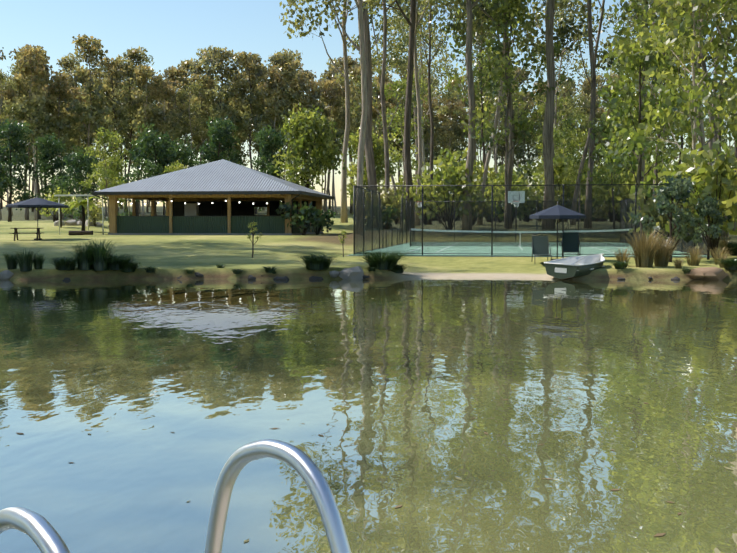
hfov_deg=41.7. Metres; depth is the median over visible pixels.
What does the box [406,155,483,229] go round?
shrub
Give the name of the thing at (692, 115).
tree
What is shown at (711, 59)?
tree
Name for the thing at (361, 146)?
tree
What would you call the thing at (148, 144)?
tree
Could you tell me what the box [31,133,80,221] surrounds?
tree
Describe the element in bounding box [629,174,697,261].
sapling
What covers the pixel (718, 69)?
tree
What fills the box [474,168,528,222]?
tree
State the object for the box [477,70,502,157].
tree
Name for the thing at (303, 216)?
pavilion shrub
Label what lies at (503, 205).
shrub
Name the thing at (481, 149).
tree
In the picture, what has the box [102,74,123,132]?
tree
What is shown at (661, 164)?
shrub
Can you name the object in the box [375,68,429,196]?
tree
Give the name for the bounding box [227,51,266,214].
tree
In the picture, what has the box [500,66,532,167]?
tree
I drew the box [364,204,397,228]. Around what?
shrub
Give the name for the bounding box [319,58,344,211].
tree
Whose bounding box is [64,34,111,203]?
tree
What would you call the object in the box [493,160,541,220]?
shrub
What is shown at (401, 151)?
tree
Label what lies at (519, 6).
tree
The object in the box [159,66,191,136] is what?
tree
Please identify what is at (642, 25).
tree
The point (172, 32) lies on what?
sky
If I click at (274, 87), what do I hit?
tree
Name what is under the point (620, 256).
dry grass
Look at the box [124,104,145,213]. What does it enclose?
tree
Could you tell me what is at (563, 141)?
tree
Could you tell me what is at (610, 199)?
shrub
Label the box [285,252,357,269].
tussock
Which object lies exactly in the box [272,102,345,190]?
tree
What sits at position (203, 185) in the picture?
pavilion
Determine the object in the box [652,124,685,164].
tree
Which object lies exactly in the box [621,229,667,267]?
dry grass
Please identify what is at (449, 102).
tree
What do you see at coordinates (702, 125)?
tree
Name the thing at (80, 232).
log
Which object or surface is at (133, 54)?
tree
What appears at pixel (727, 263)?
tussock
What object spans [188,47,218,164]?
tree
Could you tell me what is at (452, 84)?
tree
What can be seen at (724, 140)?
tree
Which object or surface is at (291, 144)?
tree
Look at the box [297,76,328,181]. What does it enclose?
tree
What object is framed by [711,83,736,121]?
tree
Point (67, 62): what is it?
tree
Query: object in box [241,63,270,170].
tree
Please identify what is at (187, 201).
festoon lights
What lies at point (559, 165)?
tree
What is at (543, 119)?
tree
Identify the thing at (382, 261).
tussock
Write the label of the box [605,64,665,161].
tree
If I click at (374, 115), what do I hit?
tree
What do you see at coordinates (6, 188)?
tree
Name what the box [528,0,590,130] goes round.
tree
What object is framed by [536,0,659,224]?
tree
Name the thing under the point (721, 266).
dry grass
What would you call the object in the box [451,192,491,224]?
shrub
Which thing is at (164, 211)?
tree
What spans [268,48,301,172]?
tree
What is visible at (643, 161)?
tree
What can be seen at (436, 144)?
tree
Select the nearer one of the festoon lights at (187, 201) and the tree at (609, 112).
the festoon lights at (187, 201)
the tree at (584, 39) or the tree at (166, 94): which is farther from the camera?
the tree at (166, 94)
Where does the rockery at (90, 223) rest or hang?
on the terrain at (174, 256)
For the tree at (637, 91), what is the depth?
102.78 m
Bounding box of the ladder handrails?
[0,439,351,552]
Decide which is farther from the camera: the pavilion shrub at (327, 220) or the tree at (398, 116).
the tree at (398, 116)
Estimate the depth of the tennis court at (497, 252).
49.04 m
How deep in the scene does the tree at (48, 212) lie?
262.50 m
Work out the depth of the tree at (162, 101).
255.82 m
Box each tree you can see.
[0,47,5,218]
[0,69,25,220]
[1,80,18,215]
[3,44,54,219]
[5,62,34,218]
[5,114,14,209]
[9,45,51,219]
[11,66,33,211]
[13,57,55,218]
[14,86,50,193]
[15,94,38,196]
[27,85,60,213]
[31,133,80,221]
[43,71,74,219]
[51,85,87,218]
[56,53,81,144]
[63,99,94,165]
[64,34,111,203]
[65,82,102,217]
[79,68,105,193]
[85,97,121,216]
[93,56,133,213]
[94,154,127,209]
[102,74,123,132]
[108,80,141,214]
[113,46,147,212]
[121,52,156,215]
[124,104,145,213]
[128,64,165,215]
[130,67,154,203]
[145,81,182,158]
[149,87,181,214]
[150,73,189,144]
[151,85,181,158]
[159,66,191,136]
[163,160,187,208]
[173,57,198,150]
[173,77,212,150]
[182,83,197,165]
[185,73,218,159]
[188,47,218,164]
[188,99,214,161]
[202,46,240,152]
[216,98,244,162]
[222,69,253,155]
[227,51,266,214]
[234,51,267,213]
[234,96,249,165]
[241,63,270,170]
[248,88,269,209]
[254,81,286,174]
[255,65,293,154]
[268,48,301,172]
[269,50,302,138]
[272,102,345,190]
[273,59,303,178]
[279,0,392,222]
[285,98,307,163]
[289,69,317,161]
[291,0,367,234]
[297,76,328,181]
[317,78,344,214]
[317,97,325,209]
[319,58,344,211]
[319,77,338,208]
[323,79,351,213]
[324,56,360,212]
[334,0,430,223]
[338,80,352,204]
[339,127,395,221]
[342,65,380,185]
[356,0,415,230]
[362,0,376,227]
[372,79,392,194]
[372,98,394,188]
[373,73,399,122]
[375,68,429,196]
[380,0,394,228]
[380,87,401,159]
[381,0,450,174]
[386,0,486,224]
[387,0,456,222]
[388,58,425,142]
[388,96,424,161]
[389,103,411,188]
[394,0,462,225]
[414,95,443,169]
[415,92,440,164]
[416,65,435,127]
[422,76,443,162]
[429,0,566,224]
[433,109,447,159]
[434,99,465,161]
[437,94,452,145]
[438,0,501,159]
[440,102,468,162]
[442,0,527,221]
[442,76,468,148]
[442,93,476,159]
[443,0,523,228]
[444,27,494,166]
[459,0,571,228]
[461,0,479,230]
[465,3,530,220]
[467,41,523,171]
[476,98,491,160]
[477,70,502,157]
[489,92,518,163]
[490,111,521,165]
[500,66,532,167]
[514,97,538,165]
[516,0,609,156]
[520,93,538,155]
[527,81,546,160]
[527,95,563,160]
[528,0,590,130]
[532,89,558,155]
[532,124,578,182]
[534,95,581,167]
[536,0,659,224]
[542,0,555,228]
[542,126,578,221]
[555,79,581,145]
[556,107,588,163]
[561,128,605,220]
[576,69,603,150]
[577,89,599,151]
[578,75,605,162]
[579,113,638,227]
[584,0,595,228]
[589,106,609,166]
[593,0,667,111]
[600,85,622,149]
[601,72,625,141]
[604,0,667,93]
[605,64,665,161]
[607,36,673,159]
[630,49,697,166]
[633,0,652,229]
[638,0,728,236]
[638,0,730,44]
[648,3,736,168]
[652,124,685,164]
[670,20,725,165]
[683,118,716,159]
[688,80,706,151]
[694,0,729,151]
[697,78,736,155]
[705,96,727,157]
[706,14,736,171]
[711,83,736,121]
[717,8,731,152]
[724,54,736,154]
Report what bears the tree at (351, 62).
on the terrain at (174, 256)
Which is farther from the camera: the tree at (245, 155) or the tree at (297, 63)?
the tree at (245, 155)
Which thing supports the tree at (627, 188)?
on the terrain at (174, 256)
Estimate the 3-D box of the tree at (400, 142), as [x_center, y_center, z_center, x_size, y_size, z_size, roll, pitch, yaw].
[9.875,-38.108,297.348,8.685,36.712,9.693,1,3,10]
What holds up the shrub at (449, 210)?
on the terrain at (174, 256)
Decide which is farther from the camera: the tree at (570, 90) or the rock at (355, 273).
the tree at (570, 90)
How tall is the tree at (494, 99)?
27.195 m
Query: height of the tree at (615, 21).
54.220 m
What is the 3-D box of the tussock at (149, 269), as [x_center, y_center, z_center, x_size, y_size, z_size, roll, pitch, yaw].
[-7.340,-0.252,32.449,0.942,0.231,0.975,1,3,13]
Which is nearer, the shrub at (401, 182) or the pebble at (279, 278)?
the pebble at (279, 278)
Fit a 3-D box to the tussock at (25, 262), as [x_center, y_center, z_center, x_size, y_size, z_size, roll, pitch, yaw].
[-11.417,-0.563,32.176,1.221,0.782,1.278,2,4,38]
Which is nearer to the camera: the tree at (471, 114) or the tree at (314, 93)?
the tree at (471, 114)
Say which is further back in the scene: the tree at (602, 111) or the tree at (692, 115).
the tree at (692, 115)
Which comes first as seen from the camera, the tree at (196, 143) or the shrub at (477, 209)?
the shrub at (477, 209)
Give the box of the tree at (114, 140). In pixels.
[78,127,130,222]
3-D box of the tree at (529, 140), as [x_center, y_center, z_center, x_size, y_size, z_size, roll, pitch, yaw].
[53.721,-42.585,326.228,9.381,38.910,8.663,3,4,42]
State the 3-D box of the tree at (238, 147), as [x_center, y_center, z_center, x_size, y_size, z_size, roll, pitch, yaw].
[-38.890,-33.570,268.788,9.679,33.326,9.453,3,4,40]
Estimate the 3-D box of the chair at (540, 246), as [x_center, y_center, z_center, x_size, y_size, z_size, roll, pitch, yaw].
[6.772,-1.062,37.855,0.722,1.101,1.682,0,3,6]
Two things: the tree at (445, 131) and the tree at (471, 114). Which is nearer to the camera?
the tree at (471, 114)
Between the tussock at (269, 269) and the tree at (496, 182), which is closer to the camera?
the tussock at (269, 269)
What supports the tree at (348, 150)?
on the terrain at (174, 256)
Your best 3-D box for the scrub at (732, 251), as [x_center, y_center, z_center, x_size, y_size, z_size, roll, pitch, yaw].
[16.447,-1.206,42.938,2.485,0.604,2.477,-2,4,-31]
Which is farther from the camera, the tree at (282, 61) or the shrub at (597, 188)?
the tree at (282, 61)
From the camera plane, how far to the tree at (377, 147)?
108.54 m
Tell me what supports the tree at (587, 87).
on the terrain at (174, 256)
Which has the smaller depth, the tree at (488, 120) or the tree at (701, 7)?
the tree at (701, 7)
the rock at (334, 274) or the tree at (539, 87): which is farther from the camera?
the tree at (539, 87)
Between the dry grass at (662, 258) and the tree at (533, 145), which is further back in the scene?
the tree at (533, 145)
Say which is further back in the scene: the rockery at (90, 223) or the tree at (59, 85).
the tree at (59, 85)
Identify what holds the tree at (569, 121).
on the terrain at (174, 256)
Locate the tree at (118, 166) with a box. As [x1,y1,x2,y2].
[94,154,127,209]
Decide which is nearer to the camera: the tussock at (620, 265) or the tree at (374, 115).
the tussock at (620, 265)
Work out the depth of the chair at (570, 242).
38.27 m
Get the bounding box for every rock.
[0,270,12,279]
[329,271,339,277]
[339,266,363,279]
[686,267,727,279]
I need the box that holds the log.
[69,231,92,234]
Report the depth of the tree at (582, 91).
319.48 m
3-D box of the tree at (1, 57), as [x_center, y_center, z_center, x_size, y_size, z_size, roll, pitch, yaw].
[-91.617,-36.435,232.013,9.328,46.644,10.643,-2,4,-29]
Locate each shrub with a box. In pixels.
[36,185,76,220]
[58,205,94,220]
[81,200,103,226]
[106,209,131,221]
[276,199,325,234]
[300,209,335,234]
[352,186,404,229]
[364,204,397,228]
[378,174,416,200]
[390,193,405,224]
[401,175,443,224]
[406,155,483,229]
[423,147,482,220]
[432,188,451,223]
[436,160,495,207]
[436,199,458,217]
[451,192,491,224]
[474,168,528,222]
[476,203,502,222]
[478,171,522,202]
[483,174,535,221]
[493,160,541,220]
[496,197,528,223]
[518,192,542,221]
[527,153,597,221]
[529,156,570,199]
[555,195,580,219]
[577,200,598,219]
[592,169,629,221]
[593,176,626,220]
[593,204,607,218]
[604,160,648,208]
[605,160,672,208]
[623,188,714,249]
[624,159,687,201]
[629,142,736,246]
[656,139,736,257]
[718,188,736,234]
[719,140,736,217]
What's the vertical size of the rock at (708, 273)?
0.553 m
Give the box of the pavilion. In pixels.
[92,159,334,234]
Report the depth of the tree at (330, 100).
257.46 m
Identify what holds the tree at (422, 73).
on the terrain at (174, 256)
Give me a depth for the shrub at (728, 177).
41.79 m
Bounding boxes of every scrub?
[717,236,734,253]
[720,243,736,255]
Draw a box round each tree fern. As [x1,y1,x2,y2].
[45,201,72,227]
[61,196,104,230]
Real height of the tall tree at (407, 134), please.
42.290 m
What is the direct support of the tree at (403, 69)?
on the terrain at (174, 256)
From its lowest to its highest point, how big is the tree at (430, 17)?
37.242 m
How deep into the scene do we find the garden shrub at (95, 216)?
83.00 m
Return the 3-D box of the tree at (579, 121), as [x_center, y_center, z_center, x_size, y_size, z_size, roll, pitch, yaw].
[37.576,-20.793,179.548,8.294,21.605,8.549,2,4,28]
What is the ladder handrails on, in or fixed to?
on the deck
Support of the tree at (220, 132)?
on the terrain at (174, 256)
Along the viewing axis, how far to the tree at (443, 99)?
324.46 m
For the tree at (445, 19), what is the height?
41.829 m
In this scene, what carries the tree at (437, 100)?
on the terrain at (174, 256)
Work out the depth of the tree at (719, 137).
91.38 m
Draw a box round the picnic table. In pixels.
[9,228,40,240]
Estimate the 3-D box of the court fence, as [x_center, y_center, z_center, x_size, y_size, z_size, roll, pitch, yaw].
[8.823,-3.205,56.243,15.064,3.080,30.064,0,3,8]
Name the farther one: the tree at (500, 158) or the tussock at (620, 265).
the tree at (500, 158)
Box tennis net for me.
[410,228,633,246]
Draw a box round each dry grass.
[610,248,632,265]
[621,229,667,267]
[646,236,683,266]
[670,257,685,267]
[677,245,707,265]
[708,247,730,264]
[717,255,729,267]
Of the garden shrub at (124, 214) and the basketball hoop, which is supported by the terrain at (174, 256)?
the garden shrub at (124, 214)
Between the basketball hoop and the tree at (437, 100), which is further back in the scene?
the tree at (437, 100)
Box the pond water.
[0,278,736,552]
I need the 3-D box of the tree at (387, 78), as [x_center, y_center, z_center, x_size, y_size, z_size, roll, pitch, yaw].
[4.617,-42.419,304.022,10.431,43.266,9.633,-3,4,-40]
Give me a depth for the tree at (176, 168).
83.41 m
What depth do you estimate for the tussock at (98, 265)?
32.16 m
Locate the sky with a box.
[0,0,736,206]
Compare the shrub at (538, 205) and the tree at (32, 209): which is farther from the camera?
the tree at (32, 209)
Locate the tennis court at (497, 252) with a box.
[346,242,711,257]
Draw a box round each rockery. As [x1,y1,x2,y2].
[54,220,64,225]
[65,219,77,225]
[85,220,93,225]
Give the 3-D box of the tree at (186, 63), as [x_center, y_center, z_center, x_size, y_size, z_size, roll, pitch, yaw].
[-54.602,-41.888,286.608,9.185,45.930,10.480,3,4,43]
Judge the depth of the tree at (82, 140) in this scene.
259.68 m
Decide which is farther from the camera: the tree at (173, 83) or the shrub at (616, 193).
the tree at (173, 83)
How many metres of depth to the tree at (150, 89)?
310.02 m
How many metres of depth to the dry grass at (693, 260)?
34.26 m
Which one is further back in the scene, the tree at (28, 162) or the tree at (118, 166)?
the tree at (28, 162)
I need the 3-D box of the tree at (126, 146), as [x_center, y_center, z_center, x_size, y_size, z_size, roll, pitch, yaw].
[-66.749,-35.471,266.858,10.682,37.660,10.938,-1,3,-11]
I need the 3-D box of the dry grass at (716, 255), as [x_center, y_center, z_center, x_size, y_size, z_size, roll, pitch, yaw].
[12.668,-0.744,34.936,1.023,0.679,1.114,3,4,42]
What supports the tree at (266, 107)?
on the terrain at (174, 256)
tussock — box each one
[1,251,17,269]
[12,248,37,271]
[32,252,47,268]
[38,256,83,269]
[67,243,103,269]
[80,238,118,270]
[94,253,145,269]
[117,261,145,271]
[143,265,160,272]
[232,268,241,273]
[260,266,275,272]
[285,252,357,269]
[349,250,421,269]
[386,263,406,272]
[610,261,631,268]
[711,258,736,269]
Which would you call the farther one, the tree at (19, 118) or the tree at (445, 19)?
the tree at (19, 118)
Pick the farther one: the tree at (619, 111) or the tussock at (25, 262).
the tree at (619, 111)
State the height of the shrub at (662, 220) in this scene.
3.279 m
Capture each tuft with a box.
[362,266,376,270]
[680,267,691,273]
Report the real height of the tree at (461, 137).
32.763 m
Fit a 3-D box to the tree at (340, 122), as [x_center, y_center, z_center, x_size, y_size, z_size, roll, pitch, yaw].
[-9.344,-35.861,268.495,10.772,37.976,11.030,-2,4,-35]
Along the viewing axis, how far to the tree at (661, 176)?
46.63 m
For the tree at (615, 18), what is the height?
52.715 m
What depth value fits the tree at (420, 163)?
94.06 m
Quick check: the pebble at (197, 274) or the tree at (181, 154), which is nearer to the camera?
the pebble at (197, 274)
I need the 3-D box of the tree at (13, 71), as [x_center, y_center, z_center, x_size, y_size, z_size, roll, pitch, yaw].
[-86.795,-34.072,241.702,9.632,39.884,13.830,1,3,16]
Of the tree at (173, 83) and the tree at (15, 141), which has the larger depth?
the tree at (173, 83)
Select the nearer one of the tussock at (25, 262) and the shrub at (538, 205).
the tussock at (25, 262)
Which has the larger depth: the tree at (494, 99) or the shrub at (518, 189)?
the tree at (494, 99)
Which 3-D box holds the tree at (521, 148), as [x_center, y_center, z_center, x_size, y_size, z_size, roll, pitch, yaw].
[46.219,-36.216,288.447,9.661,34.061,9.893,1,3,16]
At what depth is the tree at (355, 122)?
260.51 m
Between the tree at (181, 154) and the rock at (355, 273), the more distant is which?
the tree at (181, 154)
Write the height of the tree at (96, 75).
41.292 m
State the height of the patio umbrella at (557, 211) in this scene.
2.320 m
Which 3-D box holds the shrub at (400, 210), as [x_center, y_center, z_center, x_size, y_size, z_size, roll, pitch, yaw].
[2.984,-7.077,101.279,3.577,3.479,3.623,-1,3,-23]
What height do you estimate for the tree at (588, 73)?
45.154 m
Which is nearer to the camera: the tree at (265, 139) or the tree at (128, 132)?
the tree at (265, 139)
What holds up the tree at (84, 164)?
on the terrain at (174, 256)
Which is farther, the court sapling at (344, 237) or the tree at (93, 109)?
the tree at (93, 109)
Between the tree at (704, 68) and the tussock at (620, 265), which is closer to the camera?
the tussock at (620, 265)
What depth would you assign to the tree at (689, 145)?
113.12 m
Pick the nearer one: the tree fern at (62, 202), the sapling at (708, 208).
the sapling at (708, 208)
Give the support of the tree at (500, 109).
on the terrain at (174, 256)
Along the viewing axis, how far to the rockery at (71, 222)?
84.53 m
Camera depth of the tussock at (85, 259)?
32.18 m
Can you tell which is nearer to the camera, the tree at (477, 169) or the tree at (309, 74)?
the tree at (477, 169)
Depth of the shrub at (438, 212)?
119.00 m
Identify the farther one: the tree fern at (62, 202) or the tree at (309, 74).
the tree at (309, 74)
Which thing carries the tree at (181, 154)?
on the terrain at (174, 256)
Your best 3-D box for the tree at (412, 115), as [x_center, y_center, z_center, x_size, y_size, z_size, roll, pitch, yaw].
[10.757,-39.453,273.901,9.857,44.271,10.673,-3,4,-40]
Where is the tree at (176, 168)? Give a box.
[163,160,187,208]
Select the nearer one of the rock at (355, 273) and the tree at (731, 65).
the rock at (355, 273)
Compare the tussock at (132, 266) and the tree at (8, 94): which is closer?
the tussock at (132, 266)
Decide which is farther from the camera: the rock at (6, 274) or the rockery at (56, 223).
the rockery at (56, 223)
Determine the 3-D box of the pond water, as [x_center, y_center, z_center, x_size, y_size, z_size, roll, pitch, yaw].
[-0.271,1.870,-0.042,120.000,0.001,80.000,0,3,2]
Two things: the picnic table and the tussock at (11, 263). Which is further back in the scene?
the picnic table
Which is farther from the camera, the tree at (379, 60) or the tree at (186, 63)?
the tree at (186, 63)
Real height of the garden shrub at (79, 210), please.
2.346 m
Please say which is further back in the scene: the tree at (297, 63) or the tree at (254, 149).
the tree at (254, 149)
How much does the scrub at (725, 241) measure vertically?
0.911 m
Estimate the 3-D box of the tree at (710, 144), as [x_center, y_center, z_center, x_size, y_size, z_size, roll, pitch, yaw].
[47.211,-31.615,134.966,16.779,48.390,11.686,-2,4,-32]
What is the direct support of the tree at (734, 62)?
on the terrain at (174, 256)
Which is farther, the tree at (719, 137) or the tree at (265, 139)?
the tree at (265, 139)
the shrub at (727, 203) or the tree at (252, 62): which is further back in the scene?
the tree at (252, 62)
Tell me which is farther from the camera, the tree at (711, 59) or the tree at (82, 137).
the tree at (82, 137)
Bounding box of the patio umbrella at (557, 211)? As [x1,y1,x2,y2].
[530,201,585,259]
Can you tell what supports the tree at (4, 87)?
on the terrain at (174, 256)
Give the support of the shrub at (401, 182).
on the terrain at (174, 256)
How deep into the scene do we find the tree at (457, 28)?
85.36 m
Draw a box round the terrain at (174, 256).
[0,206,736,280]
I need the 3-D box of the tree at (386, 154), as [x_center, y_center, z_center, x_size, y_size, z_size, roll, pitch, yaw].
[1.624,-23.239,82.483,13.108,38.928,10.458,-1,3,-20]
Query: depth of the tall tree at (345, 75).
90.47 m
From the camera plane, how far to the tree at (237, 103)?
261.63 m
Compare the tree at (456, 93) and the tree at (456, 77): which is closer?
the tree at (456, 77)
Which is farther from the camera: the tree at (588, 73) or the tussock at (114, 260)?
the tree at (588, 73)
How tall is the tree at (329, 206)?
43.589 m
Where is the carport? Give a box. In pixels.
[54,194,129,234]
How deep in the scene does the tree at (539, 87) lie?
302.85 m
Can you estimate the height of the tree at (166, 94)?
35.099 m
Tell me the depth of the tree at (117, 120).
237.14 m
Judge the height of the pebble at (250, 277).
0.220 m
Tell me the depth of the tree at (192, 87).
250.08 m
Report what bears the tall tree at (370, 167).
on the terrain at (174, 256)
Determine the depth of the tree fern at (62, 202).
80.36 m
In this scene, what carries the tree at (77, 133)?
on the terrain at (174, 256)
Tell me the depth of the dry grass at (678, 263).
32.77 m
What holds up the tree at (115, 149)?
on the terrain at (174, 256)
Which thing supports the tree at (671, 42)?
on the terrain at (174, 256)
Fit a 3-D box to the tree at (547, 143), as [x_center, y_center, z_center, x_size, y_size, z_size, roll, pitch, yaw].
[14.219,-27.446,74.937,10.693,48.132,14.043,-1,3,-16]
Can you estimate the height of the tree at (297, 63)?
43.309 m
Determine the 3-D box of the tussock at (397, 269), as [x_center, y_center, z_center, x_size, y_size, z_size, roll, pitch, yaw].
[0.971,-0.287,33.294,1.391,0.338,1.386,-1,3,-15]
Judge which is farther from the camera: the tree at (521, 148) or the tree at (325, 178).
the tree at (325, 178)
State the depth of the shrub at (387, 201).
80.00 m
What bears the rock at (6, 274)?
on the terrain at (174, 256)
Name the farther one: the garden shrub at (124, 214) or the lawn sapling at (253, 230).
the garden shrub at (124, 214)
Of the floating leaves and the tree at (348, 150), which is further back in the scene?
the tree at (348, 150)
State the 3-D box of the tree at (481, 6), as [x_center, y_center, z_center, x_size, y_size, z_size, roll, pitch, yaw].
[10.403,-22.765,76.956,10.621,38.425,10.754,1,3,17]
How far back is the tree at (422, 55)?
164.73 m
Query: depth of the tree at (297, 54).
276.21 m
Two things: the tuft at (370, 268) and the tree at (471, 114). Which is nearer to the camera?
the tuft at (370, 268)
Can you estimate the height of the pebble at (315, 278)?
0.218 m
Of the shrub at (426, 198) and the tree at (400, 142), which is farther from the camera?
the tree at (400, 142)
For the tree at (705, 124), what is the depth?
180.77 m
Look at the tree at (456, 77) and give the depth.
100.76 m
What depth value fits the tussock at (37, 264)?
32.39 m
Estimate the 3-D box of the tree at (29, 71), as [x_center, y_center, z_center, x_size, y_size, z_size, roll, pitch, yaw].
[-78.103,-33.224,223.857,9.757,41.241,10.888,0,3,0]
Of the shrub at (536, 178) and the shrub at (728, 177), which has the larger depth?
the shrub at (536, 178)
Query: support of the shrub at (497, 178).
on the terrain at (174, 256)
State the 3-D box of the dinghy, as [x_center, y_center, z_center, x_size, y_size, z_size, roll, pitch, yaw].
[7.873,-0.430,33.909,1.443,0.684,5.327,6,8,36]
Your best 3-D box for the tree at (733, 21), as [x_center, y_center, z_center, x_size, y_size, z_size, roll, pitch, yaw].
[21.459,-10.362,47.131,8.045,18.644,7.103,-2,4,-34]
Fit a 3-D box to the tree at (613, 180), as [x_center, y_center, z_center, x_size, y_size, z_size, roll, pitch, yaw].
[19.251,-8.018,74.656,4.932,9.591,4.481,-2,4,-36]
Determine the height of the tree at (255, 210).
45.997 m
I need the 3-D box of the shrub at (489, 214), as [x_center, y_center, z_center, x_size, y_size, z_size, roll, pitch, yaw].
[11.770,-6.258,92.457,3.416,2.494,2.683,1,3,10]
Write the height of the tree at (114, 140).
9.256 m
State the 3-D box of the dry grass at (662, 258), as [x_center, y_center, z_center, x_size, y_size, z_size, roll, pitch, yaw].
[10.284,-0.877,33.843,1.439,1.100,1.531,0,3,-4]
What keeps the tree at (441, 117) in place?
on the terrain at (174, 256)
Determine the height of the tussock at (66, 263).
0.440 m
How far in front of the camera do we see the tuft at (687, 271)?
32.21 m
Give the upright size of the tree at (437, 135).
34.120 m
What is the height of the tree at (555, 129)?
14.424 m
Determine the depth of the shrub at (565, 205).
103.70 m
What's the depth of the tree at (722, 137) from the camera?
147.99 m
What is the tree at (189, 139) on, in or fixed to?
on the terrain at (174, 256)
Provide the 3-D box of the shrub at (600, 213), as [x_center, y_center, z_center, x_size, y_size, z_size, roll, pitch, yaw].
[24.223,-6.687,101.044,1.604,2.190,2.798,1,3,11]
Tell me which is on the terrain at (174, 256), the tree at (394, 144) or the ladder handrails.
the tree at (394, 144)
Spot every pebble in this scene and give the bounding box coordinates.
[194,272,202,276]
[248,275,255,279]
[273,276,287,279]
[309,276,322,279]
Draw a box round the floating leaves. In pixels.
[16,285,732,552]
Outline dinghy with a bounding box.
[544,253,604,278]
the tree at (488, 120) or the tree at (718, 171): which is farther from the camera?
the tree at (488, 120)
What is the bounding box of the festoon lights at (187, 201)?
[113,199,282,204]
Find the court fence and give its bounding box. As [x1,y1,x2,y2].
[353,184,710,255]
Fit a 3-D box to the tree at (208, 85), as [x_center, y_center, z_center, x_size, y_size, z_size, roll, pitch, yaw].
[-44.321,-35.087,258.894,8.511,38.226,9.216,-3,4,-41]
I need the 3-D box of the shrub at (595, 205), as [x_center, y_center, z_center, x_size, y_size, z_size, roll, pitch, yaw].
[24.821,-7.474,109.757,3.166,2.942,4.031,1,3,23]
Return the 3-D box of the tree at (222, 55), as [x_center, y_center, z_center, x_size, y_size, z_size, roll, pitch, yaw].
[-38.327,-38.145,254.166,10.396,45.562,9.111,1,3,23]
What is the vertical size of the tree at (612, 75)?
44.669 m
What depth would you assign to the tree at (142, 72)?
242.14 m
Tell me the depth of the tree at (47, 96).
235.84 m
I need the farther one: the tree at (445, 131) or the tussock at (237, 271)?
the tree at (445, 131)
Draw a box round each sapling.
[246,221,261,257]
[338,230,346,256]
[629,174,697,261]
[686,196,726,259]
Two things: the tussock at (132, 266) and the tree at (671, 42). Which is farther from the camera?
the tree at (671, 42)
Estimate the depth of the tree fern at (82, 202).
76.23 m
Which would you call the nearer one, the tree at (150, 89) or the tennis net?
the tennis net
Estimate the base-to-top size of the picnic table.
0.796 m
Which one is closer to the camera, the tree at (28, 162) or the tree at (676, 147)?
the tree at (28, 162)
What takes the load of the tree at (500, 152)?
on the terrain at (174, 256)
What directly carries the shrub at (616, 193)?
on the terrain at (174, 256)
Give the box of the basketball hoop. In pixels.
[508,191,524,240]
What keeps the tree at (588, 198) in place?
on the terrain at (174, 256)
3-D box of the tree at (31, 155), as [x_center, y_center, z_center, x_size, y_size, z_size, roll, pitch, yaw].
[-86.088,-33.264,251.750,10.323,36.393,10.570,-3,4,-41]
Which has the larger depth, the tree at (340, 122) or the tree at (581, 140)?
the tree at (340, 122)

